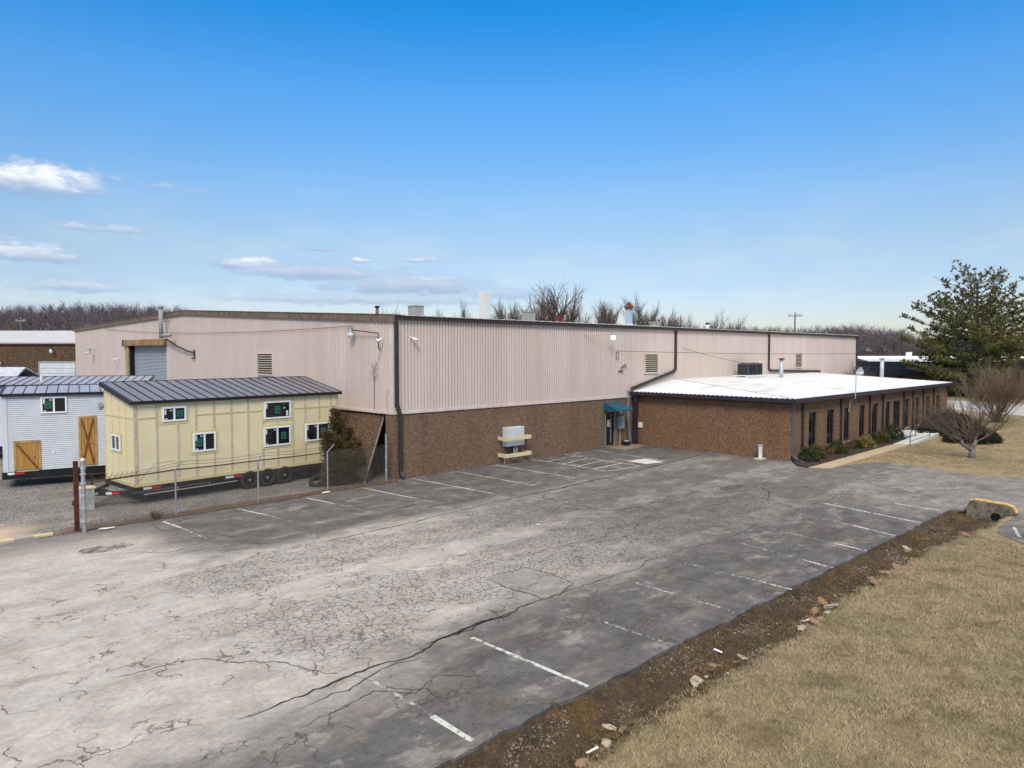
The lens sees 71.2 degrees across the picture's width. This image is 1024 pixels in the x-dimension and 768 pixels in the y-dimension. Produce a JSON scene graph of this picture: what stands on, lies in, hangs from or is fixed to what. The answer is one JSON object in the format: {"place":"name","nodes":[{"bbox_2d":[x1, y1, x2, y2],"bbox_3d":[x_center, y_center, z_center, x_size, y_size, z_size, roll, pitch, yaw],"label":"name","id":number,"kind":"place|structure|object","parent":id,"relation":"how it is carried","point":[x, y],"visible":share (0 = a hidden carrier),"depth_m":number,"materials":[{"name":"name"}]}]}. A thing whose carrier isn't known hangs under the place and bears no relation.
{"place":"outdoors","nodes":[
{"label":"outdoors","id":0,"kind":"place"},
{"bbox_2d":[0,384,105,479],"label":"tiny house","id":1,"kind":"structure","parent":0,"point":[51,430],"depth_m":31.74,"materials":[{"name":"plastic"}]},
{"bbox_2d":[13,440,40,471],"bbox_3d":[-21.151,3.149,31.212,0.980,1.340,0.094,-2,3,-31],"label":"hatch door","id":2,"kind":"structure","parent":1,"relation":"in","point":[27,454],"depth_m":31.22,"materials":[{"name":"brown wood"}]},
{"bbox_2d":[40,396,66,413],"bbox_3d":[-20.287,0.923,31.656,0.980,0.730,0.055,-2,3,-31],"label":"window","id":3,"kind":"structure","parent":1,"relation":"in","point":[58,404],"depth_m":31.64,"materials":[{"name":"glass"}]},
{"bbox_2d":[78,415,97,465],"bbox_3d":[-19.192,2.583,32.364,0.710,2.290,0.094,-2,3,-31],"label":"barn door","id":4,"kind":"structure","parent":1,"relation":"in","point":[87,425],"depth_m":32.39,"materials":[{"name":"brown wood"}]},
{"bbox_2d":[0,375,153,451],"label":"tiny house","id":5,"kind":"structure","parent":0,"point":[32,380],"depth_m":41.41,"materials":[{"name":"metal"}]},
{"bbox_2d":[87,376,341,495],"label":"tiny house","id":6,"kind":"structure","parent":0,"point":[149,424],"depth_m":29.82,"materials":[{"name":"yellow wood"}]},
{"bbox_2d":[111,434,120,451],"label":"window","id":7,"kind":"structure","parent":6,"relation":"in","point":[115,439],"depth_m":28.41,"materials":[{"name":"white plastic"}]},
{"bbox_2d":[162,406,186,421],"bbox_3d":[-13.394,1.183,28.354,0.055,0.580,0.940,2,3,41],"label":"window","id":8,"kind":"structure","parent":6,"relation":"in","point":[176,413],"depth_m":28.34,"materials":[{"name":"white plastic"}]},
{"bbox_2d":[193,431,215,451],"bbox_3d":[-12.601,2.367,29.308,0.055,0.770,0.940,2,3,41],"label":"window","id":9,"kind":"structure","parent":6,"relation":"in","point":[204,441],"depth_m":29.29,"materials":[{"name":"white plastic"}]},
{"bbox_2d":[263,425,290,446],"bbox_3d":[-10.424,2.308,31.781,0.055,0.850,1.310,2,3,41],"label":"window","id":10,"kind":"structure","parent":6,"relation":"in","point":[277,435],"depth_m":31.76,"materials":[{"name":"white plastic"}]},
{"bbox_2d":[264,400,290,418],"bbox_3d":[-10.407,1.139,31.748,0.055,0.770,1.300,2,3,41],"label":"window","id":11,"kind":"structure","parent":6,"relation":"in","point":[272,409],"depth_m":31.74,"materials":[{"name":"glass"}]},
{"bbox_2d":[305,422,329,441],"bbox_3d":[-9.055,2.215,33.332,0.055,0.820,1.310,2,3,41],"label":"window","id":12,"kind":"structure","parent":6,"relation":"in","point":[312,430],"depth_m":33.21,"materials":[{"name":"white plastic"}]},
{"bbox_2d":[52,330,884,360],"bbox_3d":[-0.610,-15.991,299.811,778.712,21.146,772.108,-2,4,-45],"label":"hills","id":13,"kind":"structure","parent":0,"point":[858,355],"depth_m":344.69,"materials":[{"name":"brown plant"}]},
{"bbox_2d":[0,298,1023,360],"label":"bare woodland","id":14,"kind":"object","parent":13,"relation":"on","point":[874,342],"visible":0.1,"depth_m":318.94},
{"bbox_2d":[0,0,1023,355],"label":"sky","id":15,"kind":"structure","parent":0,"point":[825,162],"materials":[{"name":"blue"}]},
{"bbox_2d":[606,443,644,449],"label":"doorstep pavement","id":16,"kind":"structure","parent":0,"point":[623,447],"depth_m":44.51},
{"bbox_2d":[289,395,1023,767],"bbox_3d":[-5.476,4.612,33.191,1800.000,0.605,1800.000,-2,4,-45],"label":"ground","id":17,"kind":"structure","parent":0,"point":[613,695],"depth_m":12.82,"materials":[{"name":"brown plant"}]},
{"bbox_2d":[0,367,39,375],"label":"shed","id":18,"kind":"structure","parent":17,"relation":"on","point":[14,371],"depth_m":43.94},
{"bbox_2d":[7,321,33,330],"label":"evergreen tree","id":19,"kind":"object","parent":17,"relation":"on","point":[15,329],"depth_m":106.55,"materials":[{"name":"plant"}]},
{"bbox_2d":[0,331,75,375],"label":"building","id":20,"kind":"structure","parent":17,"relation":"on","point":[29,350],"depth_m":75.00,"materials":[{"name":"brown brick"}]},
{"bbox_2d":[38,361,75,375],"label":"dock door","id":21,"kind":"structure","parent":20,"relation":"in","point":[45,368],"depth_m":74.95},
{"bbox_2d":[0,452,397,543],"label":"gravel yard","id":22,"kind":"structure","parent":17,"relation":"on","point":[34,506],"depth_m":28.43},
{"bbox_2d":[0,532,53,543],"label":"kerb stop","id":23,"kind":"object","parent":22,"relation":"on","point":[26,537],"visible":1,"depth_m":22.51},
{"bbox_2d":[72,461,79,531],"bbox_3d":[-14.362,3.724,23.515,0.185,2.390,0.130,-2,4,-45],"label":"gate post","id":24,"kind":"object","parent":22,"relation":"on","point":[75,503],"visible":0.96,"depth_m":23.48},
{"bbox_2d":[79,485,95,509],"bbox_3d":[-15.971,4.291,26.874,0.500,0.860,0.440,-2,4,-45],"label":"concrete pedestal","id":25,"kind":"object","parent":22,"relation":"on","point":[89,490],"visible":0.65,"depth_m":26.77,"materials":[{"name":"beige paint"}]},
{"bbox_2d":[149,508,162,518],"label":"dry weed","id":26,"kind":"object","parent":22,"relation":"on","point":[154,516],"visible":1,"depth_m":25.23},
{"bbox_2d":[48,482,400,537],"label":"dry litter","id":27,"kind":"object","parent":22,"relation":"on","point":[275,499],"visible":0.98,"depth_m":29.44,"materials":[{"name":"brown plant"}]},
{"bbox_2d":[80,434,386,532],"bbox_3d":[-10.031,3.459,28.147,0.487,2.510,12.571,2,3,42],"label":"chain link fence","id":28,"kind":"object","parent":22,"relation":"on","point":[83,483],"visible":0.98,"depth_m":26.71,"materials":[{"name":"metal"}]},
{"bbox_2d":[309,475,326,486],"bbox_3d":[-8.560,4.347,31.571,0.799,0.260,0.799,-1,41,-25],"label":"loose tyre","id":29,"kind":"object","parent":22,"relation":"on","point":[312,480],"visible":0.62,"depth_m":31.44,"materials":[{"name":"rubber"}]},
{"bbox_2d":[301,410,384,483],"bbox_3d":[-8.528,2.880,35.116,1.898,3.001,7.264,-2,4,-45],"label":"leaning panel","id":30,"kind":"object","parent":22,"relation":"on","point":[367,427],"visible":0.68,"depth_m":34.09,"materials":[{"name":"brown wood"}]},
{"bbox_2d":[317,406,371,486],"bbox_3d":[-7.502,2.781,32.163,1.896,3.635,2.759,1,3,19],"label":"cedar tree","id":31,"kind":"object","parent":22,"relation":"on","point":[343,440],"visible":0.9,"depth_m":31.63,"materials":[{"name":"green plant"}]},
{"bbox_2d":[354,464,372,482],"bbox_3d":[-6.697,4.030,32.092,0.988,0.993,0.808,-1,3,-19],"label":"dry weed","id":32,"kind":"object","parent":22,"relation":"on","point":[362,475],"visible":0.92,"depth_m":32.03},
{"bbox_2d":[453,297,471,317],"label":"bare tree","id":33,"kind":"object","parent":17,"relation":"on","point":[464,314],"visible":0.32,"depth_m":152.10,"materials":[{"name":"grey plant"}]},
{"bbox_2d":[73,291,858,478],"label":"warehouse","id":34,"kind":"structure","parent":17,"relation":"on","point":[463,391],"depth_m":40.70,"materials":[{"name":"beige metal"}]},
{"bbox_2d":[134,345,166,379],"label":"roller door","id":35,"kind":"structure","parent":34,"relation":"in","point":[149,360],"depth_m":56.63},
{"bbox_2d":[108,326,348,332],"bbox_3d":[-22.132,-3.853,49.555,0.024,0.888,40.801,-2,4,-45],"label":"overhead wire","id":36,"kind":"object","parent":34,"relation":"attached to","point":[256,331],"visible":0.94,"depth_m":42.01,"materials":[{"name":"black metal"}]},
{"bbox_2d":[347,327,379,349],"bbox_3d":[-7.141,-2.192,34.224,2.305,1.114,0.340,2,3,42],"label":"wall lamp","id":37,"kind":"object","parent":34,"relation":"attached to","point":[350,332],"visible":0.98,"depth_m":34.72,"materials":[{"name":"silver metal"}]},
{"bbox_2d":[369,356,389,409],"bbox_3d":[-6.254,-0.009,33.668,0.062,2.656,1.668,-2,4,-45],"label":"dead vine","id":38,"kind":"object","parent":34,"relation":"attached to","point":[374,379],"visible":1,"depth_m":33.97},
{"bbox_2d":[407,305,424,315],"bbox_3d":[-5.568,-4.183,41.439,0.720,0.710,0.720,-2,4,-45],"label":"roof cooler","id":39,"kind":"object","parent":34,"relation":"on","point":[417,310],"visible":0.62,"depth_m":41.19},
{"bbox_2d":[498,450,531,457],"bbox_3d":[0.161,3.740,38.251,1.860,0.200,0.678,-2,4,-45],"label":"guard rail","id":40,"kind":"object","parent":34,"relation":"attached to","point":[524,453],"visible":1,"depth_m":37.83,"materials":[{"name":"beige paint"}]},
{"bbox_2d":[498,434,531,440],"bbox_3d":[0.161,2.856,38.212,1.860,0.190,0.678,-2,4,-45],"label":"guard rail","id":41,"kind":"object","parent":34,"relation":"attached to","point":[526,436],"visible":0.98,"depth_m":37.77,"materials":[{"name":"beige paint"}]},
{"bbox_2d":[521,311,535,320],"bbox_3d":[1.117,-4.484,48.041,0.700,0.730,0.700,-2,4,-45],"label":"roof cooler","id":42,"kind":"object","parent":34,"relation":"on","point":[529,315],"visible":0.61,"depth_m":47.80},
{"bbox_2d":[605,411,614,446],"bbox_3d":[6.105,2.788,44.606,0.980,2.178,0.170,-2,4,-45],"label":"entrance door","id":43,"kind":"structure","parent":34,"relation":"in","point":[609,415],"depth_m":44.64,"materials":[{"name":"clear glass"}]},
{"bbox_2d":[618,416,624,444],"bbox_3d":[6.900,2.957,45.183,0.450,1.846,0.254,-2,4,-45],"label":"meter box","id":44,"kind":"object","parent":34,"relation":"attached to","point":[621,422],"visible":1,"depth_m":45.04,"materials":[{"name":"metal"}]},
{"bbox_2d":[490,298,528,319],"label":"bare tree","id":45,"kind":"object","parent":17,"relation":"on","point":[501,315],"visible":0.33,"depth_m":139.27,"materials":[{"name":"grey plant"}]},
{"bbox_2d":[0,445,1023,767],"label":"parking lot","id":46,"kind":"structure","parent":17,"relation":"on","point":[434,621],"depth_m":17.23,"materials":[{"name":"asphalt"}]},
{"bbox_2d":[502,426,526,462],"bbox_3d":[0.205,3.248,38.408,1.635,1.930,0.390,-2,4,-45],"label":"electrical cabinet","id":47,"kind":"object","parent":46,"relation":"on","point":[513,431],"visible":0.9,"depth_m":38.08,"materials":[{"name":"grey metal"}]},
{"bbox_2d":[754,444,765,459],"bbox_3d":[13.741,3.770,39.608,0.600,0.820,0.450,-2,4,-45],"label":"utility post","id":48,"kind":"object","parent":46,"relation":"on","point":[760,452],"visible":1,"depth_m":39.61,"materials":[{"name":"white paint"}]},
{"bbox_2d":[518,280,587,322],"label":"bare tree","id":49,"kind":"object","parent":17,"relation":"on","point":[548,310],"visible":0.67,"depth_m":128.55,"materials":[{"name":"brown plant"}]},
{"bbox_2d":[556,304,592,322],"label":"bare tree","id":50,"kind":"object","parent":17,"relation":"on","point":[586,321],"visible":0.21,"depth_m":141.38,"materials":[{"name":"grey plant"}]},
{"bbox_2d":[575,758,589,767],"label":"rock","id":51,"kind":"object","parent":17,"relation":"on","point":[579,763],"visible":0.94,"depth_m":10.19,"materials":[{"name":"orange stone"}]},
{"bbox_2d":[588,298,624,323],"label":"bare tree","id":52,"kind":"object","parent":17,"relation":"on","point":[607,317],"visible":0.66,"depth_m":141.46,"materials":[{"name":"brown plant"}]},
{"bbox_2d":[601,738,611,747],"bbox_3d":[1.520,5.624,11.148,0.216,0.134,0.256,-2,4,-45],"label":"rock","id":53,"kind":"object","parent":17,"relation":"on","point":[605,742],"visible":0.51,"depth_m":11.13,"materials":[{"name":"stone"}]},
{"bbox_2d":[602,723,615,729],"bbox_3d":[1.608,5.739,11.971,0.288,0.074,0.143,1,3,21],"label":"rock","id":54,"kind":"object","parent":17,"relation":"on","point":[609,726],"visible":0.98,"depth_m":11.94,"materials":[{"name":"stone"}]},
{"bbox_2d":[619,289,662,325],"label":"bare tree","id":55,"kind":"object","parent":17,"relation":"on","point":[639,321],"visible":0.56,"depth_m":137.67,"materials":[{"name":"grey plant"}]},
{"bbox_2d":[643,306,679,325],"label":"bare tree","id":56,"kind":"object","parent":17,"relation":"on","point":[663,322],"visible":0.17,"depth_m":149.27,"materials":[{"name":"brown plant"}]},
{"bbox_2d":[658,310,693,327],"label":"bare tree","id":57,"kind":"object","parent":17,"relation":"on","point":[681,323],"visible":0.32,"depth_m":145.34,"materials":[{"name":"brown plant"}]},
{"bbox_2d":[690,675,703,686],"bbox_3d":[3.494,5.617,13.331,0.310,0.149,0.549,0,3,-7],"label":"rock","id":58,"kind":"object","parent":17,"relation":"on","point":[695,680],"visible":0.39,"depth_m":13.40,"materials":[{"name":"stone"}]},
{"bbox_2d":[450,511,972,767],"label":"dead leaves","id":59,"kind":"object","parent":17,"relation":"on","point":[636,708],"visible":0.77,"depth_m":14.86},
{"bbox_2d":[702,311,728,328],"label":"bare tree","id":60,"kind":"object","parent":17,"relation":"on","point":[716,322],"visible":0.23,"depth_m":170.05,"materials":[{"name":"brown plant"}]},
{"bbox_2d":[455,516,980,767],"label":"weeds","id":61,"kind":"object","parent":17,"relation":"on","point":[908,540],"visible":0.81,"depth_m":14.40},
{"bbox_2d":[460,512,996,767],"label":"ditch gravel","id":62,"kind":"structure","parent":17,"relation":"on","point":[620,720],"depth_m":14.16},
{"bbox_2d":[720,314,746,329],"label":"bare tree","id":63,"kind":"object","parent":17,"relation":"on","point":[733,327],"visible":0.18,"depth_m":178.60,"materials":[{"name":"brown plant"}]},
{"bbox_2d":[630,358,954,462],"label":"office wing","id":64,"kind":"structure","parent":17,"relation":"on","point":[814,409],"depth_m":43.78,"materials":[{"name":"brown brick"},{"name":"dark brown metal"},{"name":"dark blue glass"}]},
{"bbox_2d":[732,374,765,377],"bbox_3d":[18.347,-0.627,55.126,3.220,0.160,1.300,-2,4,-45],"label":"condenser rack","id":65,"kind":"object","parent":64,"relation":"on","point":[762,375],"visible":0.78,"depth_m":54.38,"materials":[{"name":"metal"}]},
{"bbox_2d":[738,363,754,374],"bbox_3d":[17.899,-1.157,54.650,1.012,0.920,0.912,-2,4,-45],"label":"air conditioner","id":66,"kind":"object","parent":65,"relation":"on","point":[746,368],"visible":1,"depth_m":54.31,"materials":[{"name":"black metal"}]},
{"bbox_2d":[755,363,762,374],"bbox_3d":[18.809,-1.196,55.549,1.012,0.920,0.912,-2,4,-45],"label":"air conditioner","id":67,"kind":"object","parent":65,"relation":"on","point":[758,368],"visible":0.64,"depth_m":55.10,"materials":[{"name":"black metal"}]},
{"bbox_2d":[808,412,815,446],"bbox_3d":[17.108,2.630,40.961,1.120,2.060,0.070,-2,4,-45],"label":"window","id":68,"kind":"structure","parent":64,"relation":"in","point":[812,415],"depth_m":41.04,"materials":[{"name":"black glass"}]},
{"bbox_2d":[826,409,832,445],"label":"window","id":69,"kind":"structure","parent":64,"relation":"in","point":[829,412],"depth_m":42.87,"materials":[{"name":"black glass"}]},
{"bbox_2d":[843,407,850,442],"bbox_3d":[20.806,2.523,44.516,1.060,2.160,0.210,-2,4,-45],"label":"window","id":70,"kind":"structure","parent":64,"relation":"in","point":[846,414],"depth_m":44.69,"materials":[{"name":"black glass"}]},
{"bbox_2d":[848,367,863,411],"bbox_3d":[21.306,0.360,44.128,0.756,2.804,0.627,-1,3,-14],"label":"wall lamp","id":71,"kind":"object","parent":64,"relation":"attached to","point":[860,371],"visible":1,"depth_m":43.94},
{"bbox_2d":[859,405,863,436],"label":"window","id":72,"kind":"structure","parent":64,"relation":"in","point":[861,409],"depth_m":46.49,"materials":[{"name":"glass"}]},
{"bbox_2d":[872,403,876,432],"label":"window","id":73,"kind":"structure","parent":64,"relation":"in","point":[874,406],"depth_m":48.17,"materials":[{"name":"glass"}]},
{"bbox_2d":[885,402,890,431],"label":"window","id":74,"kind":"structure","parent":64,"relation":"in","point":[887,403],"depth_m":49.94,"materials":[{"name":"glass"}]},
{"bbox_2d":[893,400,899,428],"bbox_3d":[27.367,2.302,51.126,1.650,2.260,0.090,-2,4,-45],"label":"door","id":75,"kind":"structure","parent":64,"relation":"in","point":[895,403],"depth_m":51.35,"materials":[{"name":"glass"}]},
{"bbox_2d":[905,399,909,428],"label":"window","id":76,"kind":"structure","parent":64,"relation":"in","point":[906,400],"depth_m":52.86,"materials":[{"name":"glass"}]},
{"bbox_2d":[915,397,918,425],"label":"window","id":77,"kind":"structure","parent":64,"relation":"in","point":[917,401],"depth_m":54.56,"materials":[{"name":"glass"}]},
{"bbox_2d":[788,312,801,331],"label":"utility pole","id":78,"kind":"object","parent":17,"relation":"on","point":[794,316],"visible":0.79,"depth_m":129.53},
{"bbox_2d":[810,607,819,614],"bbox_3d":[7.357,5.501,17.267,0.412,0.169,0.252,-2,4,-45],"label":"rock","id":79,"kind":"object","parent":17,"relation":"on","point":[814,610],"visible":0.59,"depth_m":17.25,"materials":[{"name":"orange stone"}]},
{"bbox_2d":[808,616,823,626],"bbox_3d":[6.567,5.137,15.350,0.367,0.215,0.235,2,3,38],"label":"rock","id":80,"kind":"object","parent":17,"relation":"on","point":[814,621],"visible":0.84,"depth_m":15.34,"materials":[{"name":"beige stone"}]},
{"bbox_2d":[817,597,827,605],"bbox_3d":[7.774,5.454,17.882,0.235,0.202,0.329,0,3,2],"label":"rock","id":81,"kind":"object","parent":17,"relation":"on","point":[822,601],"visible":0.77,"depth_m":17.85,"materials":[{"name":"beige stone"}]},
{"bbox_2d":[823,604,838,607],"bbox_3d":[7.363,5.123,16.499,0.208,0.158,0.385,-1,3,-30],"label":"rock","id":82,"kind":"object","parent":17,"relation":"on","point":[831,606],"visible":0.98,"depth_m":16.43,"materials":[{"name":"stone"}]},
{"bbox_2d":[841,359,874,376],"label":"bare tree","id":83,"kind":"object","parent":17,"relation":"on","point":[854,369],"visible":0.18,"depth_m":69.56,"materials":[{"name":"grey plant"}]},
{"bbox_2d":[809,444,911,467],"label":"walkway","id":84,"kind":"structure","parent":17,"relation":"on","point":[856,457],"depth_m":40.40,"materials":[{"name":"beige concrete"}]},
{"bbox_2d":[870,579,879,584],"bbox_3d":[9.257,5.050,18.221,0.234,0.129,0.509,1,3,29],"label":"rock","id":85,"kind":"object","parent":17,"relation":"on","point":[875,581],"visible":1,"depth_m":18.16,"materials":[{"name":"beige stone"}]},
{"bbox_2d":[857,361,1023,395],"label":"store building","id":86,"kind":"structure","parent":17,"relation":"on","point":[893,369],"depth_m":102.30,"materials":[{"name":"black glass"}]},
{"bbox_2d":[931,377,957,393],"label":"window","id":87,"kind":"structure","parent":86,"relation":"in","point":[948,391],"depth_m":99.25,"materials":[{"name":"black glass"}]},
{"bbox_2d":[858,352,1023,361],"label":"roof","id":88,"kind":"structure","parent":17,"relation":"on","point":[909,356],"depth_m":127.36,"materials":[{"name":"metal"}]},
{"bbox_2d":[913,409,977,435],"bbox_3d":[32.529,2.791,53.172,10.342,2.207,4.013,-2,4,-45],"label":"spreading juniper","id":89,"kind":"object","parent":17,"relation":"on","point":[923,429],"visible":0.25,"depth_m":51.56,"materials":[{"name":"plant"}]},
{"bbox_2d":[893,374,1022,457],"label":"ornamental tree","id":90,"kind":"object","parent":17,"relation":"on","point":[973,431],"visible":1,"depth_m":40.24,"materials":[{"name":"brown plant"}]},
{"bbox_2d":[895,259,1023,395],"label":"pine tree","id":91,"kind":"object","parent":17,"relation":"on","point":[981,337],"visible":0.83,"depth_m":94.58,"materials":[{"name":"green plant"}]},
{"bbox_2d":[941,420,1003,444],"bbox_3d":[30.964,3.229,47.959,5.806,1.581,3.790,-2,4,-45],"label":"spreading juniper","id":92,"kind":"object","parent":17,"relation":"on","point":[994,437],"visible":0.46,"depth_m":46.58,"materials":[{"name":"plant"}]},
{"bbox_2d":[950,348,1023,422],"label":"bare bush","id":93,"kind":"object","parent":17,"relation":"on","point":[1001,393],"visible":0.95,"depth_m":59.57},
{"bbox_2d":[966,498,1017,520],"bbox_3d":[17.730,4.755,26.442,0.339,0.872,1.601,-2,4,-45],"label":"culvert headwall","id":94,"kind":"object","parent":17,"relation":"on","point":[976,508],"visible":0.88,"depth_m":26.39,"materials":[{"name":"concrete"}]},
{"bbox_2d":[576,527,1023,767],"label":"grass","id":95,"kind":"structure","parent":0,"point":[998,558],"depth_m":12.89,"materials":[{"name":"plant"}]},
{"bbox_2d":[792,437,906,467],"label":"mulch soil","id":96,"kind":"structure","parent":0,"point":[836,456],"depth_m":40.65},
{"bbox_2d":[797,446,820,461],"bbox_3d":[16.108,3.803,38.796,1.495,0.920,1.366,-2,4,-45],"label":"shrub","id":97,"kind":"object","parent":96,"relation":"on","point":[809,454],"visible":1,"depth_m":38.47,"materials":[{"name":"green plant"}]},
{"bbox_2d":[810,443,828,458],"bbox_3d":[17.079,3.782,39.924,1.273,0.969,1.391,1,3,24],"label":"shrub","id":98,"kind":"object","parent":96,"relation":"on","point":[822,453],"visible":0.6,"depth_m":39.69,"materials":[{"name":"green plant"}]},
{"bbox_2d":[824,439,848,453],"bbox_3d":[18.960,3.657,41.768,1.653,0.908,1.369,-2,4,-45],"label":"shrub","id":99,"kind":"object","parent":96,"relation":"on","point":[840,448],"visible":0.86,"depth_m":41.52,"materials":[{"name":"green plant"}]},
{"bbox_2d":[844,436,856,449],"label":"bare shrub","id":100,"kind":"object","parent":96,"relation":"on","point":[848,444],"visible":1,"depth_m":42.87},
{"bbox_2d":[850,438,863,448],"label":"shrub","id":101,"kind":"object","parent":96,"relation":"on","point":[859,444],"visible":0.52,"depth_m":43.76,"materials":[{"name":"green plant"}]},
{"bbox_2d":[856,433,877,447],"bbox_3d":[22.014,3.512,44.724,1.706,1.003,1.608,-1,3,-18],"label":"shrub","id":102,"kind":"object","parent":96,"relation":"on","point":[865,439],"visible":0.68,"depth_m":44.44,"materials":[{"name":"yellow plant"}]},
{"bbox_2d":[869,433,879,444],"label":"shrub","id":103,"kind":"object","parent":96,"relation":"on","point":[874,437],"visible":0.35,"depth_m":45.55,"materials":[{"name":"green plant"}]},
{"bbox_2d":[874,429,891,442],"bbox_3d":[24.139,3.399,46.855,1.541,0.996,1.404,-1,3,-17],"label":"shrub","id":104,"kind":"object","parent":96,"relation":"on","point":[883,436],"visible":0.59,"depth_m":46.53,"materials":[{"name":"green plant"}]},
{"bbox_2d":[884,423,904,438],"bbox_3d":[26.061,3.204,48.818,1.837,1.221,1.493,-2,4,-45],"label":"shrub","id":105,"kind":"object","parent":96,"relation":"on","point":[897,432],"visible":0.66,"depth_m":48.47,"materials":[{"name":"green plant"}]},
{"bbox_2d":[894,430,939,444],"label":"ramp pavement","id":106,"kind":"structure","parent":0,"point":[917,436],"depth_m":48.73,"materials":[{"name":"concrete"}]},
{"bbox_2d":[892,422,917,444],"bbox_3d":[25.967,3.232,47.209,0.052,1.086,5.352,2,4,44],"label":"handrail","id":107,"kind":"object","parent":106,"relation":"on","point":[902,427],"visible":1,"depth_m":46.97,"materials":[{"name":"black metal"}]},
{"bbox_2d":[854,416,1023,474],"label":"grass","id":108,"kind":"structure","parent":0,"point":[988,443],"depth_m":41.92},
{"bbox_2d":[947,400,1023,415],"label":"road","id":109,"kind":"structure","parent":0,"point":[1019,411],"depth_m":75.02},
{"bbox_3d":[6.897,-1.433,45.057,1.010,1.332,0.122,-2,4,-45],"label":"cable hook","id":110,"kind":"object","parent":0,"visible":0},
{"bbox_2d":[631,344,1022,353],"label":"overhead wire","id":111,"kind":"object","parent":110,"relation":"hanging from","point":[838,353],"visible":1,"depth_m":59.41,"materials":[{"name":"black metal"}]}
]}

